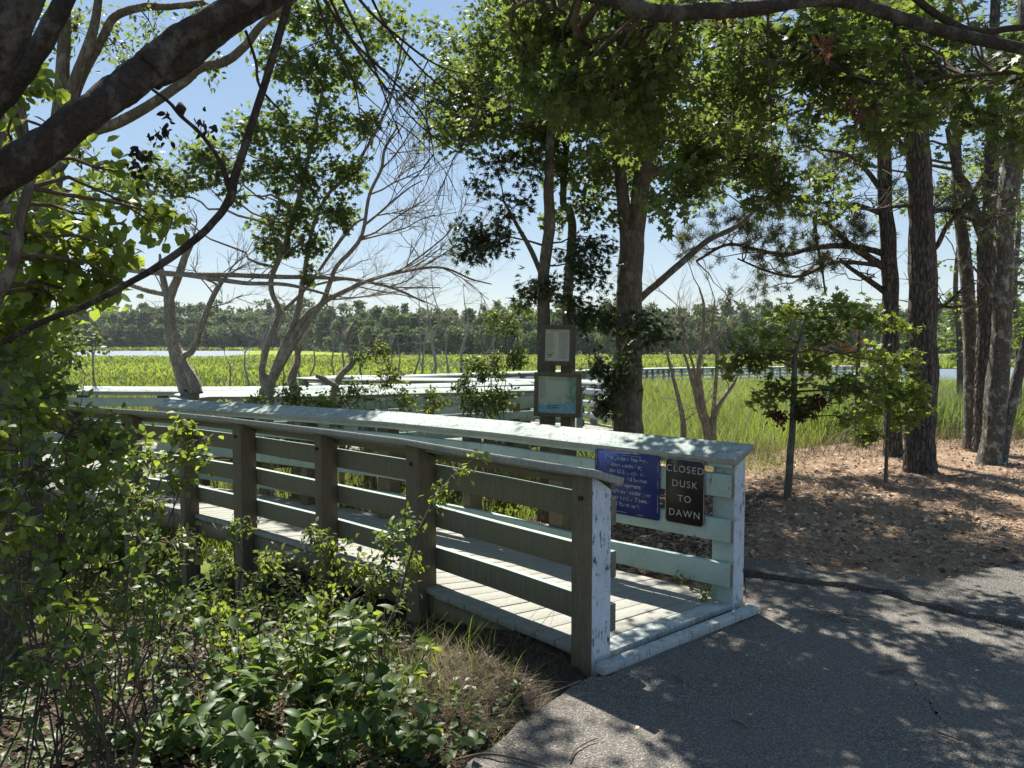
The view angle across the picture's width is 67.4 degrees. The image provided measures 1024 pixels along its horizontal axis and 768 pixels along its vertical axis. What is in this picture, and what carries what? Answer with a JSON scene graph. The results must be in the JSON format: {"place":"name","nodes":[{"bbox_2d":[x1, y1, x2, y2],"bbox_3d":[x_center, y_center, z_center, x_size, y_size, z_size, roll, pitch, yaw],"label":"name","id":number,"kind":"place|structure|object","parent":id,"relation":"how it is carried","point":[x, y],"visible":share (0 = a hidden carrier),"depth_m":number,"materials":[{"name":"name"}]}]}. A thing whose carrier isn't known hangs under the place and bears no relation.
{"place":"outdoors","nodes":[
{"label":"outdoors","id":0,"kind":"place"},
{"bbox_2d":[64,346,326,350],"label":"bank grass","id":1,"kind":"structure","parent":0,"point":[209,348],"depth_m":284.53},
{"bbox_2d":[0,344,1023,767],"bbox_3d":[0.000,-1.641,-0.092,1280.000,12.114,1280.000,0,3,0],"label":"ground","id":2,"kind":"structure","parent":0,"point":[914,570],"depth_m":5.95,"materials":[{"name":"soil"}]},
{"bbox_2d":[15,738,53,750],"bbox_3d":[-2.032,1.547,3.289,0.406,0.091,0.025,2,4,36],"label":"fallen stick","id":3,"kind":"object","parent":2,"relation":"on","point":[30,740],"visible":0.32,"depth_m":3.34,"materials":[{"name":"brown wood"}]},
{"bbox_2d":[19,302,86,579],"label":"background bush","id":4,"kind":"object","parent":2,"relation":"on","point":[77,392],"visible":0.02,"depth_m":8.43,"materials":[{"name":"green plant"}]},
{"bbox_2d":[19,322,113,586],"bbox_3d":[-4.735,0.828,7.337,2.535,2.810,1.148,3,4,42],"label":"background bush","id":5,"kind":"object","parent":2,"relation":"on","point":[72,349],"visible":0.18,"depth_m":6.85,"materials":[{"name":"green plant"}]},
{"bbox_2d":[45,321,97,433],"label":"background bush","id":6,"kind":"object","parent":2,"relation":"on","point":[76,329],"visible":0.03,"depth_m":14.08,"materials":[{"name":"green plant"}]},
{"bbox_2d":[0,329,156,767],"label":"thicket shrub","id":7,"kind":"object","parent":2,"relation":"on","point":[110,444],"visible":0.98,"depth_m":2.86,"materials":[{"name":"green plant"}]},
{"bbox_2d":[0,62,193,683],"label":"climber clad tree","id":8,"kind":"object","parent":2,"relation":"on","point":[23,296],"visible":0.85,"depth_m":3.35,"materials":[{"name":"green plant"}]},
{"bbox_2d":[0,479,204,767],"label":"ground thicket","id":9,"kind":"object","parent":2,"relation":"on","point":[135,663],"visible":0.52,"depth_m":2.99,"materials":[{"name":"green plant"}]},
{"bbox_2d":[3,551,207,767],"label":"stem shrub","id":10,"kind":"object","parent":2,"relation":"on","point":[34,663],"visible":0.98,"depth_m":2.51,"materials":[{"name":"green plant"}]},
{"bbox_2d":[91,317,120,406],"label":"bare sapling","id":11,"kind":"object","parent":2,"relation":"on","point":[93,374],"visible":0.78,"depth_m":12.77,"materials":[{"name":"brown wood"}]},
{"bbox_2d":[59,408,223,725],"bbox_3d":[-1.706,0.877,3.627,0.594,1.464,1.061,-1,3,-16],"label":"ramp side shrub","id":12,"kind":"object","parent":2,"relation":"on","point":[134,464],"visible":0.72,"depth_m":3.81,"materials":[{"name":"green plant"}]},
{"bbox_2d":[9,0,297,612],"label":"grey stem tree","id":13,"kind":"object","parent":2,"relation":"on","point":[90,52],"visible":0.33,"depth_m":6.81,"materials":[{"name":"green plant"}]},
{"bbox_2d":[139,655,202,667],"bbox_3d":[-2.037,1.617,4.485,0.814,0.146,0.071,2,4,37],"label":"fallen stick","id":14,"kind":"object","parent":2,"relation":"on","point":[183,665],"visible":0.33,"depth_m":4.32,"materials":[{"name":"brown wood"}]},
{"bbox_2d":[105,642,278,765],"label":"broad leaved plant","id":15,"kind":"object","parent":2,"relation":"on","point":[160,719],"visible":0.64,"depth_m":2.96,"materials":[{"name":"green plant"}]},
{"bbox_2d":[108,195,280,551],"bbox_3d":[-4.058,0.011,9.881,2.206,4.682,0.935,-1,3,-16],"label":"dead forked tree","id":16,"kind":"object","parent":2,"relation":"on","point":[188,383],"visible":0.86,"depth_m":9.92,"materials":[{"name":"grey wood"}]},
{"bbox_2d":[45,572,378,724],"bbox_3d":[-1.466,1.241,3.484,1.003,0.792,1.494,2,4,35],"label":"sprawling shrub","id":17,"kind":"object","parent":2,"relation":"on","point":[101,684],"visible":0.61,"depth_m":3.54,"materials":[{"name":"green plant"}]},
{"bbox_2d":[212,327,236,385],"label":"marsh snag","id":18,"kind":"object","parent":2,"relation":"on","point":[229,376],"visible":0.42,"depth_m":23.97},
{"bbox_2d":[0,0,491,250],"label":"leaning maple","id":19,"kind":"object","parent":2,"relation":"on","point":[179,50],"visible":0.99,"depth_m":2.71,"materials":[{"name":"brown plant"}]},
{"bbox_2d":[0,0,292,346],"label":"hanging vine","id":20,"kind":"object","parent":19,"relation":"hanging from","point":[179,109],"visible":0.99,"depth_m":2.94,"materials":[{"name":"brown plant"}]},
{"bbox_2d":[193,513,300,652],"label":"shrub","id":21,"kind":"object","parent":2,"relation":"on","point":[220,573],"visible":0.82,"depth_m":4.66,"materials":[{"name":"green plant"}]},
{"bbox_2d":[227,297,274,385],"bbox_3d":[-8.854,-0.514,25.806,2.272,5.355,1.461,-1,4,-24],"label":"marsh snag","id":22,"kind":"object","parent":2,"relation":"on","point":[249,345],"visible":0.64,"depth_m":25.87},
{"bbox_2d":[163,666,340,767],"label":"broad leaved plant","id":23,"kind":"object","parent":2,"relation":"on","point":[238,740],"visible":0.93,"depth_m":2.71,"materials":[{"name":"green plant"}]},
{"bbox_2d":[167,616,346,761],"bbox_3d":[-1.095,1.222,3.149,0.550,0.467,0.655,3,4,40],"label":"broad leaved plant","id":24,"kind":"object","parent":2,"relation":"on","point":[260,668],"visible":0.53,"depth_m":3.19,"materials":[{"name":"green plant"}]},
{"bbox_2d":[241,286,288,385],"bbox_3d":[-10.822,-1.286,34.265,2.402,6.096,1.466,-1,3,-14],"label":"marsh snag","id":25,"kind":"object","parent":2,"relation":"on","point":[266,330],"visible":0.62,"depth_m":33.90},
{"bbox_2d":[0,611,530,767],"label":"ground cover","id":26,"kind":"object","parent":2,"relation":"on","point":[145,760],"visible":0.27,"depth_m":3.26,"materials":[{"name":"green plant"}]},
{"bbox_2d":[247,321,286,380],"bbox_3d":[-9.686,-0.301,30.469,1.490,4.501,1.261,-1,3,-20],"label":"marsh snag","id":27,"kind":"object","parent":2,"relation":"on","point":[260,345],"visible":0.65,"depth_m":29.95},
{"bbox_2d":[0,610,537,767],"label":"dark leaf litter","id":28,"kind":"object","parent":2,"relation":"on","point":[22,748],"visible":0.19,"depth_m":3.73,"materials":[{"name":"plant"}]},
{"bbox_2d":[264,311,293,385],"bbox_3d":[-9.855,-0.728,33.155,2.113,4.985,1.359,-1,3,-21],"label":"marsh snag","id":29,"kind":"object","parent":2,"relation":"on","point":[283,377],"visible":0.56,"depth_m":33.13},
{"bbox_2d":[257,279,315,501],"bbox_3d":[-3.102,0.365,10.931,0.788,3.834,0.776,1,3,20],"label":"dead sapling","id":30,"kind":"object","parent":2,"relation":"on","point":[293,372],"visible":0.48,"depth_m":10.78,"materials":[{"name":"grey wood"}]},
{"bbox_2d":[272,341,307,385],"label":"marsh snag","id":31,"kind":"object","parent":2,"relation":"on","point":[299,381],"visible":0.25,"depth_m":33.93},
{"bbox_2d":[243,379,340,499],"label":"yellow green shrub","id":32,"kind":"object","parent":2,"relation":"on","point":[294,400],"visible":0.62,"depth_m":9.21,"materials":[{"name":"green plant"}]},
{"bbox_2d":[115,190,472,368],"bbox_3d":[-2.908,-1.323,10.175,4.968,2.293,2.086,0,3,0],"label":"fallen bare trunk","id":33,"kind":"object","parent":2,"relation":"on","point":[213,276],"visible":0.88,"depth_m":9.95,"materials":[{"name":"grey wood"}]},
{"bbox_2d":[297,289,319,376],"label":"marsh snag","id":34,"kind":"object","parent":2,"relation":"on","point":[312,347],"visible":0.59,"depth_m":38.00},
{"bbox_2d":[86,0,533,495],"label":"half dead maple","id":35,"kind":"object","parent":2,"relation":"on","point":[291,134],"visible":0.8,"depth_m":10.10,"materials":[{"name":"plant"}]},
{"bbox_2d":[244,595,402,721],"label":"broad leaved plant","id":36,"kind":"object","parent":2,"relation":"on","point":[307,642],"visible":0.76,"depth_m":3.23,"materials":[{"name":"green plant"}]},
{"bbox_2d":[249,651,409,767],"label":"broad leaved plant","id":37,"kind":"object","parent":2,"relation":"on","point":[357,724],"visible":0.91,"depth_m":2.84,"materials":[{"name":"green plant"}]},
{"bbox_2d":[315,373,344,507],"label":"dead sapling","id":38,"kind":"object","parent":2,"relation":"on","point":[325,379],"visible":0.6,"depth_m":10.20,"materials":[{"name":"plant"}]},
{"bbox_2d":[256,421,405,512],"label":"green shrub","id":39,"kind":"object","parent":2,"relation":"on","point":[258,464],"visible":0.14,"depth_m":8.09,"materials":[{"name":"green plant"}]},
{"bbox_2d":[209,385,454,557],"bbox_3d":[-2.216,1.128,9.195,3.068,2.236,1.048,0,3,0],"label":"green shrub","id":40,"kind":"object","parent":2,"relation":"on","point":[433,394],"visible":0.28,"depth_m":9.30,"materials":[{"name":"green plant"}]},
{"bbox_2d":[322,280,342,375],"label":"marsh snag","id":41,"kind":"object","parent":2,"relation":"on","point":[331,362],"visible":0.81,"depth_m":52.00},
{"bbox_2d":[284,611,385,678],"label":"broad leaved plant","id":42,"kind":"object","parent":2,"relation":"on","point":[326,636],"visible":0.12,"depth_m":3.61,"materials":[{"name":"green plant"}]},
{"bbox_2d":[250,501,430,652],"bbox_3d":[-0.981,1.130,4.216,1.074,0.916,0.794,0,3,0],"label":"shrub","id":43,"kind":"object","parent":2,"relation":"on","point":[378,578],"visible":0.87,"depth_m":4.21,"materials":[{"name":"green plant"}]},
{"bbox_2d":[329,302,358,370],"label":"marsh snag","id":44,"kind":"object","parent":2,"relation":"on","point":[343,364],"visible":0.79,"depth_m":39.76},
{"bbox_2d":[328,309,390,427],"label":"dead sapling","id":45,"kind":"object","parent":2,"relation":"on","point":[346,369],"visible":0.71,"depth_m":10.47,"materials":[{"name":"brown wood"}]},
{"bbox_2d":[349,326,372,374],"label":"marsh snag","id":46,"kind":"object","parent":2,"relation":"on","point":[360,367],"visible":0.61,"depth_m":35.90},
{"bbox_2d":[347,404,377,512],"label":"dead sapling","id":47,"kind":"object","parent":2,"relation":"on","point":[374,481],"visible":0.2,"depth_m":8.05,"materials":[{"name":"brown wood"}]},
{"bbox_2d":[288,598,445,737],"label":"broad leaved plant","id":48,"kind":"object","parent":2,"relation":"on","point":[357,661],"visible":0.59,"depth_m":3.21,"materials":[{"name":"green plant"}]},
{"bbox_2d":[334,337,419,457],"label":"yellow green shrub","id":49,"kind":"object","parent":2,"relation":"on","point":[390,379],"visible":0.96,"depth_m":9.54,"materials":[{"name":"green plant"}]},
{"bbox_2d":[374,308,396,374],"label":"marsh snag","id":50,"kind":"object","parent":2,"relation":"on","point":[388,337],"visible":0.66,"depth_m":33.95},
{"bbox_2d":[391,333,412,374],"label":"marsh snag","id":51,"kind":"object","parent":2,"relation":"on","point":[399,354],"visible":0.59,"depth_m":48.05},
{"bbox_2d":[407,278,439,374],"bbox_3d":[-4.709,-2.280,39.880,2.126,7.318,1.735,0,3,0],"label":"marsh snag","id":52,"kind":"object","parent":2,"relation":"on","point":[418,361],"visible":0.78,"depth_m":39.74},
{"bbox_2d":[400,272,454,373],"bbox_3d":[-2.778,-0.946,26.734,2.277,6.172,1.536,-1,3,-19],"label":"marsh snag","id":53,"kind":"object","parent":2,"relation":"on","point":[436,364],"visible":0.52,"depth_m":26.85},
{"bbox_2d":[374,682,483,762],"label":"broad leaved plant","id":54,"kind":"object","parent":2,"relation":"on","point":[417,737],"visible":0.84,"depth_m":2.90,"materials":[{"name":"green plant"}]},
{"bbox_2d":[407,279,454,373],"bbox_3d":[-2.821,-0.789,26.767,2.023,5.736,1.299,0,3,0],"label":"marsh snag","id":55,"kind":"object","parent":2,"relation":"on","point":[422,360],"visible":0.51,"depth_m":26.86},
{"bbox_2d":[406,250,458,374],"bbox_3d":[-2.961,-1.489,28.096,2.319,7.070,2.003,0,3,0],"label":"marsh snag","id":56,"kind":"object","parent":2,"relation":"on","point":[432,371],"visible":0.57,"depth_m":28.17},
{"bbox_2d":[379,445,493,656],"bbox_3d":[-0.381,0.908,3.873,0.593,1.197,0.215,0,3,-6],"label":"briar shoot","id":57,"kind":"object","parent":2,"relation":"on","point":[438,492],"visible":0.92,"depth_m":3.85,"materials":[{"name":"green plant"}]},
{"bbox_2d":[202,611,672,767],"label":"dry grass","id":58,"kind":"structure","parent":2,"relation":"on","point":[462,677],"depth_m":3.52,"materials":[{"name":"plant"}]},
{"bbox_2d":[436,329,449,373],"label":"marsh snag","id":59,"kind":"object","parent":2,"relation":"on","point":[447,369],"visible":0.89,"depth_m":46.01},
{"bbox_2d":[19,366,904,677],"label":"boardwalk","id":60,"kind":"structure","parent":2,"relation":"on","point":[491,566],"depth_m":5.25,"materials":[{"name":"grey wood"}]},
{"bbox_2d":[595,449,659,520],"bbox_3d":[0.735,0.642,4.938,0.495,0.405,0.005,3,4,42],"label":"blue sign","id":61,"kind":"object","parent":60,"relation":"attached to","point":[637,494],"visible":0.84,"depth_m":4.89,"materials":[{"name":"metal"}]},
{"bbox_2d":[665,458,704,527],"bbox_3d":[1.045,0.656,4.655,0.265,0.400,0.008,3,4,42],"label":"brown sign","id":62,"kind":"object","parent":60,"relation":"attached to","point":[684,491],"visible":1,"depth_m":4.65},
{"bbox_2d":[456,280,477,372],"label":"marsh snag","id":63,"kind":"object","parent":2,"relation":"on","point":[463,344],"visible":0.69,"depth_m":43.60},
{"bbox_2d":[151,441,814,767],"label":"green grass","id":64,"kind":"structure","parent":2,"relation":"on","point":[469,650],"depth_m":3.56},
{"bbox_2d":[473,325,494,364],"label":"marsh snag","id":65,"kind":"object","parent":2,"relation":"on","point":[486,347],"visible":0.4,"depth_m":40.08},
{"bbox_2d":[442,295,536,511],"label":"dark oak shrub","id":66,"kind":"object","parent":2,"relation":"on","point":[498,398],"visible":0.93,"depth_m":9.15,"materials":[{"name":"green plant"}]},
{"bbox_2d":[436,459,546,519],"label":"green shrub","id":67,"kind":"object","parent":2,"relation":"on","point":[497,504],"visible":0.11,"depth_m":7.09,"materials":[{"name":"green plant"}]},
{"bbox_2d":[50,296,962,354],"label":"woodland","id":68,"kind":"object","parent":2,"relation":"on","point":[138,328],"depth_m":215.72,"materials":[{"name":"plant"}]},
{"bbox_2d":[18,354,1023,577],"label":"marsh grass","id":69,"kind":"structure","parent":2,"relation":"on","point":[130,370],"depth_m":43.66,"materials":[{"name":"plant"}]},
{"bbox_2d":[43,380,1023,557],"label":"dead stalks","id":70,"kind":"object","parent":2,"relation":"on","point":[818,447],"visible":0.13,"depth_m":11.23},
{"bbox_2d":[445,106,624,522],"bbox_3d":[0.264,-1.754,8.885,2.090,6.966,1.007,0,3,0],"label":"split bark tree","id":71,"kind":"object","parent":2,"relation":"on","point":[480,244],"visible":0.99,"depth_m":8.86,"materials":[{"name":"plant"}]},
{"bbox_2d":[504,9,602,427],"bbox_3d":[0.654,-1.871,9.813,1.642,7.163,1.338,2,4,30],"label":"slim grey tree","id":72,"kind":"object","parent":2,"relation":"on","point":[570,219],"visible":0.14,"depth_m":9.75,"materials":[{"name":"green plant"}]},
{"bbox_2d":[544,365,571,524],"bbox_3d":[0.519,0.525,8.691,0.309,2.315,0.091,1,3,16],"label":"signpost","id":73,"kind":"object","parent":2,"relation":"on","point":[565,422],"depth_m":8.64,"materials":[{"name":"brown wood"}]},
{"bbox_2d":[534,372,581,417],"bbox_3d":[0.505,0.117,8.474,0.525,0.497,0.115,1,3,16],"label":"map board","id":74,"kind":"object","parent":73,"relation":"attached to","point":[557,394],"visible":1,"depth_m":8.44,"materials":[{"name":"teal wood"}]},
{"bbox_2d":[540,324,575,365],"bbox_3d":[0.506,-0.428,8.462,0.388,0.455,0.115,1,3,16],"label":"rules board","id":75,"kind":"object","parent":73,"relation":"attached to","point":[557,344],"visible":1,"depth_m":8.43,"materials":[{"name":"grey wood"}]},
{"bbox_2d":[394,0,835,433],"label":"oak","id":76,"kind":"object","parent":2,"relation":"on","point":[621,402],"visible":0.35,"depth_m":9.11,"materials":[{"name":"green plant"}]},
{"bbox_2d":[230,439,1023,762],"bbox_3d":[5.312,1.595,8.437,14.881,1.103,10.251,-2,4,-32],"label":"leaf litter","id":77,"kind":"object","parent":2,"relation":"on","point":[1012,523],"visible":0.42,"depth_m":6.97,"materials":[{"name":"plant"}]},
{"bbox_2d":[672,569,711,600],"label":"weed","id":78,"kind":"object","parent":2,"relation":"on","point":[704,596],"visible":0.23,"depth_m":4.61,"materials":[{"name":"green plant"}]},
{"bbox_2d":[610,222,775,440],"bbox_3d":[3.123,-0.586,12.404,3.236,4.730,1.714,1,3,17],"label":"dead shrub","id":79,"kind":"object","parent":2,"relation":"on","point":[709,427],"visible":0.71,"depth_m":12.50,"materials":[{"name":"brown wood"}]},
{"bbox_2d":[476,0,1023,241],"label":"overhanging maple","id":80,"kind":"object","parent":2,"relation":"on","point":[631,78],"visible":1,"depth_m":4.84,"materials":[{"name":"green plant"}]},
{"bbox_2d":[670,70,907,458],"bbox_3d":[3.746,-2.351,10.425,3.363,6.919,2.015,0,3,0],"label":"slim pine","id":81,"kind":"object","parent":2,"relation":"on","point":[887,266],"visible":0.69,"depth_m":10.39,"materials":[{"name":"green plant"}]},
{"bbox_2d":[702,284,925,498],"bbox_3d":[3.034,0.115,7.840,2.102,2.260,1.302,1,3,17],"label":"maple sapling","id":82,"kind":"object","parent":2,"relation":"on","point":[799,411],"visible":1,"depth_m":7.70,"materials":[{"name":"green plant"}]},
{"bbox_2d":[817,330,870,446],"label":"browned pine sapling","id":83,"kind":"object","parent":2,"relation":"on","point":[860,342],"visible":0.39,"depth_m":11.48,"materials":[{"name":"green plant"}]},
{"bbox_2d":[743,557,1023,629],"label":"asphalt edge slab","id":84,"kind":"structure","parent":2,"relation":"on","point":[995,595],"depth_m":4.92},
{"bbox_2d":[842,346,938,483],"bbox_3d":[4.235,0.389,8.601,1.008,1.623,0.579,0,3,0],"label":"maple sapling","id":85,"kind":"object","parent":2,"relation":"on","point":[913,387],"visible":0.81,"depth_m":8.54,"materials":[{"name":"green plant"}]},
{"bbox_2d":[761,377,1023,447],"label":"tall reeds","id":86,"kind":"object","parent":2,"relation":"on","point":[950,413],"visible":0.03,"depth_m":14.16,"materials":[{"name":"green plant"}]},
{"bbox_2d":[784,3,1023,474],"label":"thick pine","id":87,"kind":"object","parent":2,"relation":"on","point":[925,304],"visible":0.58,"depth_m":9.15,"materials":[{"name":"brown plant"}]},
{"bbox_2d":[795,0,1023,450],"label":"smooth grey tree","id":88,"kind":"object","parent":2,"relation":"on","point":[969,321],"visible":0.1,"depth_m":11.19,"materials":[{"name":"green plant"}]},
{"bbox_2d":[899,158,1013,404],"bbox_3d":[10.191,-1.252,17.160,3.298,7.582,1.811,-2,4,-33],"label":"young tree","id":89,"kind":"object","parent":2,"relation":"on","point":[958,341],"visible":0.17,"depth_m":16.93,"materials":[{"name":"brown plant"}]},
{"bbox_2d":[937,292,976,360],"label":"pondside tree","id":90,"kind":"object","parent":2,"relation":"on","point":[948,320],"visible":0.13,"depth_m":109.36,"materials":[{"name":"green plant"}]},
{"bbox_2d":[900,0,1023,452],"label":"dark forked tree","id":91,"kind":"object","parent":2,"relation":"on","point":[984,253],"visible":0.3,"depth_m":10.78,"materials":[{"name":"brown plant"}]},
{"bbox_2d":[938,156,1023,406],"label":"young tree","id":92,"kind":"object","parent":2,"relation":"on","point":[1018,323],"visible":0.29,"depth_m":15.86,"materials":[{"name":"green plant"}]},
{"bbox_2d":[972,0,1023,465],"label":"lichened tree","id":93,"kind":"object","parent":2,"relation":"on","point":[991,448],"visible":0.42,"depth_m":9.80,"materials":[{"name":"brown plant"}]},
{"bbox_2d":[1003,335,1023,464],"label":"leaning stem tree","id":94,"kind":"object","parent":2,"relation":"on","point":[1016,382],"visible":0.64,"depth_m":9.97,"materials":[{"name":"brown plant"}]},
{"bbox_2d":[1011,297,1023,358],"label":"pondside tree","id":95,"kind":"object","parent":2,"relation":"on","point":[1021,305],"visible":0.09,"depth_m":107.23,"materials":[{"name":"green plant"}]},
{"bbox_2d":[1011,301,1023,358],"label":"pondside tree","id":96,"kind":"object","parent":2,"relation":"on","point":[1012,354],"visible":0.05,"depth_m":114.79,"materials":[{"name":"green plant"}]},
{"bbox_2d":[1014,191,1023,336],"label":"young tree","id":97,"kind":"object","parent":2,"relation":"on","point":[1022,254],"visible":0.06,"depth_m":18.65,"materials":[{"name":"green plant"}]},
{"bbox_2d":[10,0,1023,326],"label":"sky","id":98,"kind":"structure","parent":0,"point":[239,86],"materials":[{"name":"blue"}]},
{"bbox_2d":[73,351,1013,379],"bbox_3d":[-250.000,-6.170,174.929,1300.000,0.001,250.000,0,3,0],"label":"pond","id":99,"kind":"structure","parent":0,"point":[948,373],"depth_m":206.15,"materials":[{"name":"liquid"}]},
{"bbox_2d":[754,292,760,375],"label":"marsh snag","id":100,"kind":"object","parent":99,"relation":"on","point":[756,319],"visible":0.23,"depth_m":59.97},
{"bbox_2d":[461,577,1023,767],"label":"asphalt path","id":101,"kind":"structure","parent":0,"point":[696,725],"depth_m":3.41,"materials":[{"name":"asphalt"}]},
{"bbox_2d":[455,752,544,766],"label":"fallen stick","id":102,"kind":"object","parent":101,"relation":"on","point":[482,754],"visible":0.98,"depth_m":2.92,"materials":[{"name":"wood"}]},
{"bbox_2d":[523,680,580,701],"bbox_3d":[0.190,1.384,3.467,0.341,0.008,0.019,-2,4,-36],"label":"fallen stick","id":103,"kind":"object","parent":101,"relation":"on","point":[549,692],"visible":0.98,"depth_m":3.44,"materials":[{"name":"brown wood"}]},
{"bbox_2d":[569,738,597,760],"bbox_3d":[0.269,1.412,2.979,0.032,0.007,0.205,2,4,37],"label":"fallen stick","id":104,"kind":"object","parent":101,"relation":"on","point":[571,756],"visible":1,"depth_m":2.98,"materials":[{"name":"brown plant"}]},
{"bbox_2d":[802,609,871,622],"bbox_3d":[1.863,1.326,4.402,0.342,0.049,0.225,0,3,0],"label":"twig pile","id":105,"kind":"object","parent":101,"relation":"on","point":[840,614],"visible":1,"depth_m":4.41,"materials":[{"name":"brown plant"}]},
{"bbox_2d":[782,614,940,719],"bbox_3d":[1.752,1.362,4.047,0.460,0.001,1.692,0,3,7],"label":"pavement crack","id":106,"kind":"object","parent":101,"relation":"on","point":[935,712],"visible":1,"depth_m":3.37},
{"bbox_2d":[878,668,907,672],"bbox_3d":[1.827,1.371,3.678,0.166,0.009,0.016,-1,3,-13],"label":"fallen stick","id":107,"kind":"object","parent":101,"relation":"on","point":[881,671],"visible":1,"depth_m":3.67,"materials":[{"name":"wood"}]},
{"bbox_2d":[938,731,960,740],"bbox_3d":[1.746,1.406,3.066,0.012,0.009,0.086,-3,4,-39],"label":"fallen stick","id":108,"kind":"object","parent":101,"relation":"on","point":[941,733],"visible":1,"depth_m":3.07,"materials":[{"name":"wood"}]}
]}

